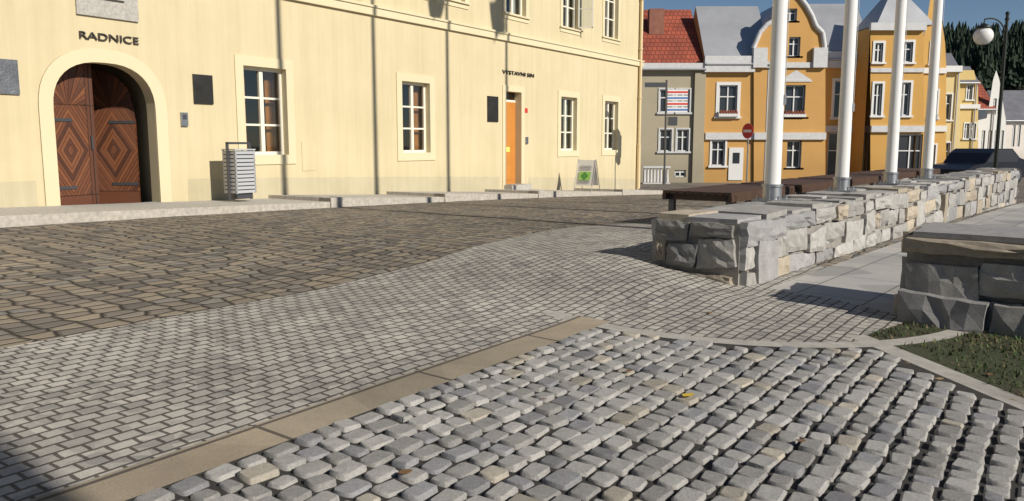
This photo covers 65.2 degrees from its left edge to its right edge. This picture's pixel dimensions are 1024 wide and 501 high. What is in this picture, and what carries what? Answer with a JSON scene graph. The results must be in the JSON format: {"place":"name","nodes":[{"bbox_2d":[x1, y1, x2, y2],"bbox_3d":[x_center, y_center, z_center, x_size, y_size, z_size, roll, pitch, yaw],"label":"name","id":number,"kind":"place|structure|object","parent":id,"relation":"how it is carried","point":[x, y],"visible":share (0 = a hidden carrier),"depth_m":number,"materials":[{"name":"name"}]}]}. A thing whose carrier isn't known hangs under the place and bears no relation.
{"place":"outdoors","nodes":[
{"label":"outdoors","id":0,"kind":"place"},
{"bbox_2d":[0,0,639,205],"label":"town hall building","id":1,"kind":"structure","parent":0,"point":[347,65],"depth_m":17.83,"materials":[{"name":"beige paint"}]},
{"bbox_2d":[0,176,1023,500],"bbox_3d":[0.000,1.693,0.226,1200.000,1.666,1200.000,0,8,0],"label":"ground","id":2,"kind":"structure","parent":0,"point":[142,356],"depth_m":5.74,"materials":[{"name":"grey stone"}]},
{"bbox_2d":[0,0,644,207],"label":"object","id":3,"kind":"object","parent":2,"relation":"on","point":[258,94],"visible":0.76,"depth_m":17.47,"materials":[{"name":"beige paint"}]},
{"bbox_2d":[78,31,138,44],"bbox_3d":[-6.631,-3.504,13.184,0.050,0.115,1.009,5,9,33],"label":"sign lettering","id":4,"kind":"object","parent":3,"relation":"attached to","point":[108,37],"visible":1,"depth_m":13.16,"materials":[{"name":"grey metal"}]},
{"bbox_2d":[82,63,151,202],"bbox_3d":[-10.560,-2.369,15.799,9.265,2.820,2.240,5,9,33],"label":"gate passage","id":5,"kind":"object","parent":3,"relation":"in","point":[133,86],"visible":0.05,"depth_m":14.71,"materials":[{"name":"paint"}]},
{"bbox_2d":[53,64,99,204],"bbox_3d":[-7.228,-1.862,13.116,0.095,2.405,0.860,4,8,26],"label":"gate leaf","id":6,"kind":"object","parent":5,"relation":"attached to","point":[74,120],"visible":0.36,"depth_m":13.18,"materials":[{"name":"brown wood"}]},
{"bbox_2d":[91,69,140,203],"bbox_3d":[-7.181,-2.025,14.338,0.860,2.405,0.095,-1,8,-5],"label":"gate leaf","id":7,"kind":"object","parent":5,"relation":"attached to","point":[116,143],"visible":0.71,"depth_m":14.34,"materials":[{"name":"brown wood"}]},
{"bbox_2d":[502,70,533,77],"bbox_3d":[0.188,-5.165,23.385,0.040,0.109,1.688,5,9,33],"label":"sign lettering","id":8,"kind":"object","parent":3,"relation":"attached to","point":[524,74],"visible":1,"depth_m":23.40,"materials":[{"name":"grey metal"}]},
{"bbox_2d":[0,188,662,227],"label":"sidewalk platforms","id":9,"kind":"object","parent":2,"relation":"on","point":[27,216],"visible":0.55,"depth_m":14.16,"materials":[{"name":"concrete"}]},
{"bbox_2d":[221,142,255,199],"bbox_3d":[-5.044,-1.472,14.804,0.380,1.060,0.530,5,9,33],"label":"litter bin","id":10,"kind":"object","parent":9,"relation":"on","point":[239,174],"visible":1,"depth_m":14.66,"materials":[{"name":"grey metal"}]},
{"bbox_2d":[574,159,599,190],"bbox_3d":[2.361,-2.380,25.159,0.644,0.995,0.584,5,9,33],"label":"board sign","id":11,"kind":"object","parent":9,"relation":"on","point":[586,173],"visible":0.96,"depth_m":25.06,"materials":[{"name":"white"}]},
{"bbox_2d":[133,328,1023,500],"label":"setts","id":12,"kind":"structure","parent":2,"relation":"on","point":[964,476],"depth_m":3.62,"materials":[{"name":"stone"}]},
{"bbox_2d":[640,8,705,183],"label":"house","id":13,"kind":"structure","parent":2,"relation":"on","point":[672,54],"depth_m":52.49,"materials":[{"name":"paint"}]},
{"bbox_2d":[645,80,752,183],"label":"street signs","id":14,"kind":"object","parent":2,"relation":"on","point":[676,98],"visible":0.96,"depth_m":27.57,"materials":[{"name":"metal"}]},
{"bbox_2d":[397,312,1023,473],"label":"grass blades and leaves","id":15,"kind":"object","parent":2,"relation":"on","point":[405,471],"visible":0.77,"depth_m":5.28,"materials":[{"name":"green plant"}]},
{"bbox_2d":[693,0,828,182],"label":"ochre house","id":16,"kind":"structure","parent":2,"relation":"on","point":[735,43],"depth_m":52.25,"materials":[{"name":"paint"}]},
{"bbox_2d":[652,168,1018,285],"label":"stone wall","id":17,"kind":"structure","parent":2,"relation":"on","point":[746,243],"depth_m":8.93,"materials":[{"name":"stone"}]},
{"bbox_2d":[662,168,939,210],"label":"benches","id":18,"kind":"object","parent":17,"relation":"on","point":[728,194],"visible":0.59,"depth_m":12.74,"materials":[{"name":"brown wood"}]},
{"bbox_2d":[753,0,944,201],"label":"flagpoles","id":19,"kind":"object","parent":17,"relation":"on","point":[772,185],"visible":0.99,"depth_m":11.78,"materials":[{"name":"metal"}]},
{"bbox_2d":[849,0,931,178],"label":"house","id":20,"kind":"structure","parent":2,"relation":"on","point":[875,27],"depth_m":51.72,"materials":[{"name":"yellow paint"}]},
{"bbox_2d":[924,0,946,163],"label":"house","id":21,"kind":"structure","parent":2,"relation":"on","point":[939,154],"depth_m":58.98,"materials":[{"name":"paint"}]},
{"bbox_2d":[946,53,962,157],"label":"house","id":22,"kind":"structure","parent":2,"relation":"on","point":[954,70],"depth_m":65.08,"materials":[{"name":"paint"}]},
{"bbox_2d":[893,222,1023,338],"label":"stone wall","id":23,"kind":"structure","parent":2,"relation":"on","point":[961,277],"depth_m":5.93,"materials":[{"name":"stone"}]},
{"bbox_2d":[960,66,980,147],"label":"yellow house","id":24,"kind":"structure","parent":2,"relation":"on","point":[969,104],"depth_m":70.97,"materials":[{"name":"paint"}]},
{"bbox_2d":[933,148,1023,182],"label":"parked car","id":25,"kind":"object","parent":2,"relation":"on","point":[959,159],"visible":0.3,"depth_m":32.01,"materials":[{"name":"black paint"}]},
{"bbox_2d":[973,11,1009,167],"bbox_3d":[14.019,-4.166,23.657,1.032,5.646,0.532,0,8,0],"label":"street lamp","id":26,"kind":"object","parent":2,"relation":"on","point":[983,34],"visible":0.93,"depth_m":23.39,"materials":[{"name":"grey metal"}]},
{"bbox_2d":[978,71,1005,148],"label":"church","id":27,"kind":"structure","parent":2,"relation":"on","point":[987,131],"depth_m":79.09,"materials":[{"name":"paint"}]},
{"bbox_2d":[978,90,1023,158],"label":"house","id":28,"kind":"structure","parent":2,"relation":"on","point":[1013,102],"depth_m":89.32,"materials":[{"name":"paint"}]},
{"bbox_2d":[643,0,1023,34],"label":"sky","id":29,"kind":"structure","parent":0,"point":[973,12],"materials":[{"name":"blue"}]},
{"bbox_2d":[809,4,869,174],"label":"orange house","id":30,"kind":"structure","parent":0,"point":[830,19],"depth_m":53.94,"materials":[{"name":"paint"}]},
{"bbox_2d":[942,19,1023,90],"bbox_3d":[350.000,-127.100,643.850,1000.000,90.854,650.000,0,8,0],"label":"forest hill","id":31,"kind":"structure","parent":0,"point":[963,48],"depth_m":407.62,"materials":[{"name":"green plant"}]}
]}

